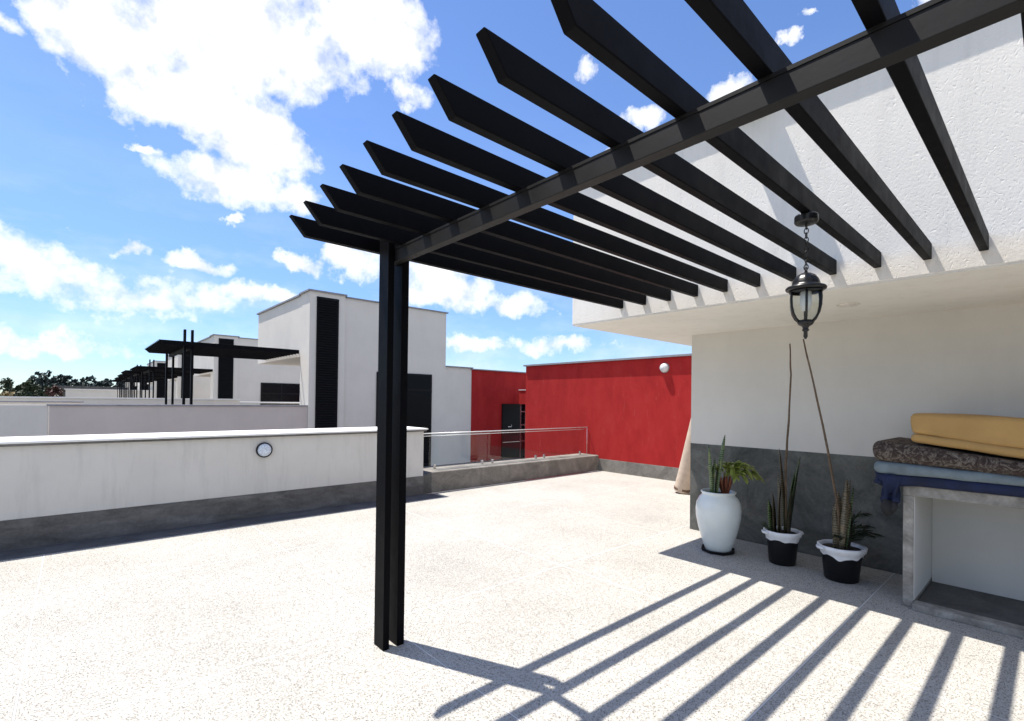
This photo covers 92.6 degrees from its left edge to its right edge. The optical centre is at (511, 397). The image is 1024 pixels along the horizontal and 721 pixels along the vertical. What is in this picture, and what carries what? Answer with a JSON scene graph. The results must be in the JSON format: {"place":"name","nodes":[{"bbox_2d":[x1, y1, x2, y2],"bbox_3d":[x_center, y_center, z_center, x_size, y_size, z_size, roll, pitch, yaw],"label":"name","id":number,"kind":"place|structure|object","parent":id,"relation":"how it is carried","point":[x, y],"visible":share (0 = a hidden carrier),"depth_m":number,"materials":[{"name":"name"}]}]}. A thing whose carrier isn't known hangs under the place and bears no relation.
{"place":"outdoors","nodes":[
{"label":"outdoors","id":0,"kind":"place"},
{"bbox_2d":[57,386,127,396],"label":"building","id":1,"kind":"structure","parent":0,"point":[64,388],"depth_m":69.00,"materials":[{"name":"white paint"}]},
{"bbox_2d":[0,0,929,392],"label":"sky","id":2,"kind":"structure","parent":0,"point":[157,157],"materials":[{"name":"blue"}]},
{"bbox_2d":[470,369,525,461],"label":"red wing","id":3,"kind":"structure","parent":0,"point":[498,399],"depth_m":18.47,"materials":[{"name":"red paint"}]},
{"bbox_2d":[501,404,519,458],"bbox_3d":[-0.033,1.310,18.967,0.920,2.100,0.085,1,-1,-42],"label":"door","id":4,"kind":"structure","parent":3,"relation":"in","point":[510,442],"depth_m":18.94,"materials":[{"name":"black"}]},
{"bbox_2d":[520,404,525,458],"bbox_3d":[0.660,1.313,18.170,0.070,2.098,1.000,1,-1,-42],"label":"window","id":5,"kind":"structure","parent":3,"relation":"in","point":[522,406],"depth_m":18.45,"materials":[{"name":"black glass"}]},
{"bbox_2d":[423,458,598,493],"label":"yard floor","id":6,"kind":"structure","parent":0,"point":[471,463],"depth_m":17.03,"materials":[{"name":"beige concrete"}]},
{"bbox_2d":[523,353,691,480],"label":"red wall","id":7,"kind":"structure","parent":6,"relation":"on","point":[633,414],"depth_m":11.18,"materials":[{"name":"paint"}]},
{"bbox_2d":[660,363,668,372],"bbox_3d":[3.172,-0.614,10.236,0.095,0.210,0.210,1,-1,-42],"label":"wall light","id":8,"kind":"object","parent":7,"relation":"attached to","point":[664,367],"visible":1,"depth_m":10.20,"materials":[{"name":"grey glass"}]},
{"bbox_2d":[0,471,1023,720],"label":"terrace floor","id":9,"kind":"structure","parent":0,"point":[598,595],"depth_m":3.43,"materials":[{"name":"beige concrete"}]},
{"bbox_2d":[0,426,427,551],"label":"parapet wall","id":10,"kind":"structure","parent":9,"relation":"on","point":[59,489],"depth_m":5.98,"materials":[{"name":"paint"}]},
{"bbox_2d":[256,442,272,457],"bbox_3d":[-3.350,0.715,6.626,0.204,0.204,0.059,1,-1,-42],"label":"wall light","id":11,"kind":"object","parent":10,"relation":"attached to","point":[264,449],"visible":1,"depth_m":6.60,"materials":[{"name":"white plastic"}]},
{"bbox_2d":[0,493,442,560],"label":"gutter strip","id":12,"kind":"object","parent":9,"relation":"on","point":[36,551],"visible":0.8,"depth_m":5.83,"materials":[{"name":"grey concrete"}]},
{"bbox_2d":[423,453,598,493],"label":"kerb wall","id":13,"kind":"structure","parent":9,"relation":"on","point":[448,478],"depth_m":9.60,"materials":[{"name":"grey concrete"}]},
{"bbox_2d":[424,427,587,468],"bbox_3d":[0.090,1.002,10.239,4.615,0.649,0.034,1,-1,-42],"label":"glass balustrade","id":14,"kind":"object","parent":13,"relation":"on","point":[434,465],"visible":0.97,"depth_m":9.98,"materials":[{"name":"white"}]},
{"bbox_2d":[289,0,1023,650],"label":"pergola","id":15,"kind":"object","parent":9,"relation":"on","point":[397,226],"visible":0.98,"depth_m":2.27,"materials":[{"name":"black paint"}]},
{"bbox_2d":[785,211,826,338],"bbox_3d":[1.518,-0.621,2.528,0.188,0.642,0.188,1,-1,-42],"label":"hanging lantern","id":16,"kind":"object","parent":15,"relation":"hanging from","point":[806,285],"visible":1,"depth_m":2.50,"materials":[{"name":"black metal"}]},
{"bbox_2d":[674,420,690,493],"bbox_3d":[3.196,0.723,8.589,0.286,1.990,0.730,1,-1,-42],"label":"rolled carpet","id":17,"kind":"object","parent":9,"relation":"on","point":[682,484],"visible":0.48,"depth_m":8.59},
{"bbox_2d":[701,544,734,555],"bbox_3d":[2.239,1.654,5.321,0.331,0.034,0.331,0,-1,26],"label":"plant saucer","id":18,"kind":"object","parent":9,"relation":"on","point":[703,548],"visible":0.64,"depth_m":5.19,"materials":[{"name":"black plastic"}]},
{"bbox_2d":[696,488,741,552],"bbox_3d":[2.242,1.337,5.324,0.464,0.639,0.464,1,-1,-42],"label":"tall urn","id":19,"kind":"object","parent":18,"relation":"on","point":[718,515],"visible":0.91,"depth_m":5.16,"materials":[{"name":"ceramic"}]},
{"bbox_2d":[708,436,724,492],"bbox_3d":[2.225,0.732,5.317,0.219,0.647,0.156,1,-1,-42],"label":"snake plant","id":20,"kind":"object","parent":19,"relation":"on","point":[713,481],"visible":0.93,"depth_m":5.29,"materials":[{"name":"green plant"}]},
{"bbox_2d":[707,460,763,493],"bbox_3d":[2.437,0.875,5.305,0.610,0.364,0.392,1,0,13],"label":"young palm","id":21,"kind":"object","parent":19,"relation":"on","point":[733,470],"visible":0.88,"depth_m":5.28,"materials":[{"name":"green plant"}]},
{"bbox_2d":[761,526,803,566],"bbox_3d":[2.733,1.507,4.951,0.351,0.333,0.345,1,-1,-42],"label":"flower pot","id":22,"kind":"object","parent":9,"relation":"on","point":[782,547],"visible":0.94,"depth_m":4.84,"materials":[{"name":"black plastic"}]},
{"bbox_2d":[761,449,799,533],"bbox_3d":[2.725,0.955,4.951,0.416,0.870,0.129,1,-1,-15],"label":"snake plant","id":23,"kind":"object","parent":22,"relation":"on","point":[771,511],"visible":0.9,"depth_m":4.95,"materials":[{"name":"green plant"}]},
{"bbox_2d":[784,344,791,532],"bbox_3d":[2.796,0.421,4.959,0.068,1.931,0.027,1,0,5],"label":"bare cane","id":24,"kind":"object","parent":22,"relation":"in","point":[785,467],"visible":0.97,"depth_m":4.95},
{"bbox_2d":[816,539,867,583],"bbox_3d":[3.034,1.517,4.510,0.384,0.313,0.384,1,-1,-42],"label":"flower pot","id":25,"kind":"object","parent":9,"relation":"on","point":[842,565],"visible":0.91,"depth_m":4.40,"materials":[{"name":"black plastic"}]},
{"bbox_2d":[803,339,839,547],"bbox_3d":[2.855,0.428,4.515,0.356,1.932,0.031,1,0,-1],"label":"bare cane","id":26,"kind":"object","parent":25,"relation":"in","point":[830,467],"visible":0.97,"depth_m":4.51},
{"bbox_2d":[832,479,853,549],"bbox_3d":[3.056,1.081,4.531,0.182,0.655,0.145,1,-1,-42],"label":"snake plant","id":27,"kind":"object","parent":25,"relation":"in","point":[845,506],"visible":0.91,"depth_m":4.51,"materials":[{"name":"green plant"}]},
{"bbox_2d":[831,511,885,547],"bbox_3d":[3.170,1.224,4.505,0.468,0.351,0.228,1,-1,-15],"label":"drooping palm","id":28,"kind":"object","parent":25,"relation":"in","point":[857,533],"visible":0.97,"depth_m":4.49,"materials":[{"name":"green plant"}]},
{"bbox_2d":[903,486,1023,638],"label":"concrete counter","id":29,"kind":"object","parent":9,"relation":"on","point":[963,556],"visible":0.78,"depth_m":4.08,"materials":[{"name":"white paint"}]},
{"bbox_2d":[874,471,1023,503],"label":"blue blanket","id":30,"kind":"object","parent":29,"relation":"on","point":[891,484],"visible":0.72,"depth_m":3.77,"materials":[{"name":"blue fabric"}]},
{"bbox_2d":[880,499,897,515],"bbox_3d":[3.051,0.899,3.964,0.083,0.142,0.117,1,-1,-42],"label":"black bag","id":31,"kind":"object","parent":30,"relation":"hanging from","point":[888,507],"visible":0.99,"depth_m":3.94,"materials":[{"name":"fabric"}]},
{"bbox_2d":[874,460,1023,486],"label":"folded sheet","id":32,"kind":"object","parent":30,"relation":"on","point":[892,467],"visible":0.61,"depth_m":3.72,"materials":[{"name":"blue fabric"}]},
{"bbox_2d":[873,437,1023,476],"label":"printed quilt","id":33,"kind":"object","parent":32,"relation":"on","point":[904,450],"visible":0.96,"depth_m":3.73,"materials":[{"name":"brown fabric"}]},
{"bbox_2d":[910,413,1023,458],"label":"ochre mattress","id":34,"kind":"object","parent":33,"relation":"on","point":[997,435],"visible":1,"depth_m":3.62,"materials":[{"name":"fabric"}]},
{"bbox_2d":[572,13,1023,574],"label":"white house","id":35,"kind":"structure","parent":0,"point":[900,337],"depth_m":4.37,"materials":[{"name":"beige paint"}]},
{"bbox_3d":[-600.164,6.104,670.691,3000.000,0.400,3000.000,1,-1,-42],"label":"ground","id":36,"kind":"structure","parent":0,"visible":0},
{"bbox_2d":[0,391,14,395],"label":"straw shrub","id":37,"kind":"object","parent":36,"relation":"on","point":[7,393],"visible":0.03,"depth_m":42.98,"materials":[{"name":"beige plant"}]},
{"bbox_2d":[0,377,30,396],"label":"broad tree","id":38,"kind":"object","parent":36,"relation":"on","point":[7,384],"visible":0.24,"depth_m":52.36,"materials":[{"name":"green plant"}]},
{"bbox_2d":[13,379,40,396],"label":"broad tree","id":39,"kind":"object","parent":36,"relation":"on","point":[28,384],"visible":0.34,"depth_m":52.85,"materials":[{"name":"green plant"}]},
{"bbox_2d":[28,371,44,385],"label":"distant tree","id":40,"kind":"object","parent":36,"relation":"on","point":[33,376],"visible":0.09,"depth_m":119.35,"materials":[{"name":"green plant"}]},
{"bbox_2d":[0,401,83,436],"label":"side parapet","id":41,"kind":"structure","parent":36,"relation":"on","point":[23,418],"depth_m":10.13,"materials":[{"name":"paint"}]},
{"bbox_2d":[32,386,52,396],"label":"broad tree","id":42,"kind":"object","parent":36,"relation":"on","point":[38,393],"visible":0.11,"depth_m":55.76,"materials":[{"name":"green plant"}]},
{"bbox_2d":[36,377,49,388],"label":"distant tree","id":43,"kind":"object","parent":36,"relation":"on","point":[40,381],"visible":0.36,"depth_m":116.51,"materials":[{"name":"green plant"}]},
{"bbox_2d":[40,370,57,393],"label":"distant tree","id":44,"kind":"object","parent":36,"relation":"on","point":[45,375],"visible":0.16,"depth_m":116.42,"materials":[{"name":"green plant"}]},
{"bbox_2d":[48,377,59,396],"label":"distant tree","id":45,"kind":"object","parent":36,"relation":"on","point":[52,382],"visible":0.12,"depth_m":116.17,"materials":[{"name":"green plant"}]},
{"bbox_2d":[44,385,64,396],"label":"red shrub","id":46,"kind":"object","parent":36,"relation":"on","point":[58,390],"visible":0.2,"depth_m":45.37,"materials":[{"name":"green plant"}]},
{"bbox_2d":[56,374,67,394],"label":"distant tree","id":47,"kind":"object","parent":36,"relation":"on","point":[60,376],"visible":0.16,"depth_m":120.09,"materials":[{"name":"green plant"}]},
{"bbox_2d":[56,375,72,385],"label":"distant tree","id":48,"kind":"object","parent":36,"relation":"on","point":[66,377],"visible":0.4,"depth_m":117.98,"materials":[{"name":"green plant"}]},
{"bbox_2d":[73,377,88,385],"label":"distant tree","id":49,"kind":"object","parent":36,"relation":"on","point":[82,380],"visible":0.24,"depth_m":117.79,"materials":[{"name":"green plant"}]},
{"bbox_2d":[85,375,95,385],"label":"distant tree","id":50,"kind":"object","parent":36,"relation":"on","point":[89,378],"visible":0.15,"depth_m":121.25,"materials":[{"name":"green plant"}]},
{"bbox_2d":[96,380,106,385],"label":"distant tree","id":51,"kind":"object","parent":36,"relation":"on","point":[101,383],"visible":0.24,"depth_m":123.95,"materials":[{"name":"green plant"}]},
{"bbox_2d":[103,379,113,386],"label":"distant tree","id":52,"kind":"object","parent":36,"relation":"on","point":[110,384],"visible":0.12,"depth_m":126.44,"materials":[{"name":"green plant"}]},
{"bbox_2d":[65,389,152,397],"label":"wall","id":53,"kind":"structure","parent":36,"relation":"on","point":[110,393],"depth_m":47.47,"materials":[{"name":"paint"}]},
{"bbox_2d":[0,396,239,404],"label":"parapet","id":54,"kind":"structure","parent":36,"relation":"on","point":[108,400],"depth_m":17.41,"materials":[{"name":"paint"}]},
{"bbox_2d":[240,402,299,403],"bbox_3d":[-9.955,0.730,20.883,2.970,1.050,0.060,1,-1,-42],"label":"glass rail","id":55,"kind":"object","parent":54,"relation":"attached to","point":[270,402],"visible":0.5,"depth_m":20.63,"materials":[{"name":"white"}]},
{"bbox_2d":[135,383,152,389],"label":"row house","id":56,"kind":"structure","parent":36,"relation":"on","point":[147,386],"depth_m":50.77,"materials":[{"name":"paint"}]},
{"bbox_2d":[147,361,175,397],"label":"row house","id":57,"kind":"structure","parent":36,"relation":"on","point":[159,389],"depth_m":41.01,"materials":[{"name":"paint"}]},
{"bbox_2d":[112,380,152,397],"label":"pergola","id":58,"kind":"object","parent":57,"relation":"on","point":[118,381],"visible":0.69,"depth_m":40.94,"materials":[{"name":"black paint"}]},
{"bbox_2d":[47,404,307,435],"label":"front parapet","id":59,"kind":"structure","parent":36,"relation":"on","point":[78,419],"depth_m":11.69,"materials":[{"name":"paint"}]},
{"bbox_2d":[168,354,209,398],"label":"row house","id":60,"kind":"structure","parent":36,"relation":"on","point":[201,387],"depth_m":31.96,"materials":[{"name":"paint"}]},
{"bbox_2d":[114,377,163,397],"bbox_3d":[-27.895,-0.178,36.551,2.709,3.050,3.480,1,-1,-42],"label":"pergola","id":61,"kind":"object","parent":60,"relation":"on","point":[123,379],"visible":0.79,"depth_m":35.89,"materials":[{"name":"black paint"}]},
{"bbox_2d":[118,369,176,397],"bbox_3d":[-23.684,-0.167,31.731,2.861,3.050,3.480,1,-1,-42],"label":"pergola","id":62,"kind":"object","parent":60,"relation":"on","point":[128,377],"visible":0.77,"depth_m":30.99,"materials":[{"name":"black paint"}]},
{"bbox_2d":[194,334,299,404],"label":"row house","id":63,"kind":"structure","parent":36,"relation":"on","point":[247,380],"depth_m":24.45,"materials":[{"name":"paint"}]},
{"bbox_2d":[121,365,193,397],"bbox_3d":[-19.868,-0.158,27.363,2.997,3.050,3.480,1,-1,-42],"label":"pergola","id":64,"kind":"object","parent":63,"relation":"on","point":[131,373],"visible":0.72,"depth_m":26.48,"materials":[{"name":"black paint"}]},
{"bbox_2d":[131,359,212,397],"bbox_3d":[-16.536,-0.147,23.702,2.912,3.050,3.480,1,-1,-42],"label":"pergola","id":65,"kind":"object","parent":63,"relation":"on","point":[146,369],"visible":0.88,"depth_m":22.91,"materials":[{"name":"black paint"}]},
{"bbox_2d":[260,383,299,404],"bbox_3d":[-11.950,0.823,25.372,2.005,3.090,0.045,1,-1,-42],"label":"door","id":66,"kind":"structure","parent":63,"relation":"in","point":[270,392],"depth_m":25.32,"materials":[{"name":"black glass"}]},
{"bbox_2d":[256,289,472,466],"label":"row house","id":67,"kind":"structure","parent":36,"relation":"on","point":[332,337],"depth_m":15.16,"materials":[{"name":"paint"}]},
{"bbox_2d":[145,329,298,404],"bbox_3d":[-8.677,-0.208,14.563,3.386,3.050,3.480,1,-1,-42],"label":"pergola","id":68,"kind":"object","parent":67,"relation":"on","point":[174,348],"visible":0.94,"depth_m":13.80,"materials":[{"name":"black paint"}]},
{"bbox_2d":[376,372,431,466],"bbox_3d":[-3.481,0.767,15.908,2.005,3.090,0.045,1,-1,-42],"label":"door","id":69,"kind":"structure","parent":67,"relation":"in","point":[419,388],"depth_m":16.30,"materials":[{"name":"black"}]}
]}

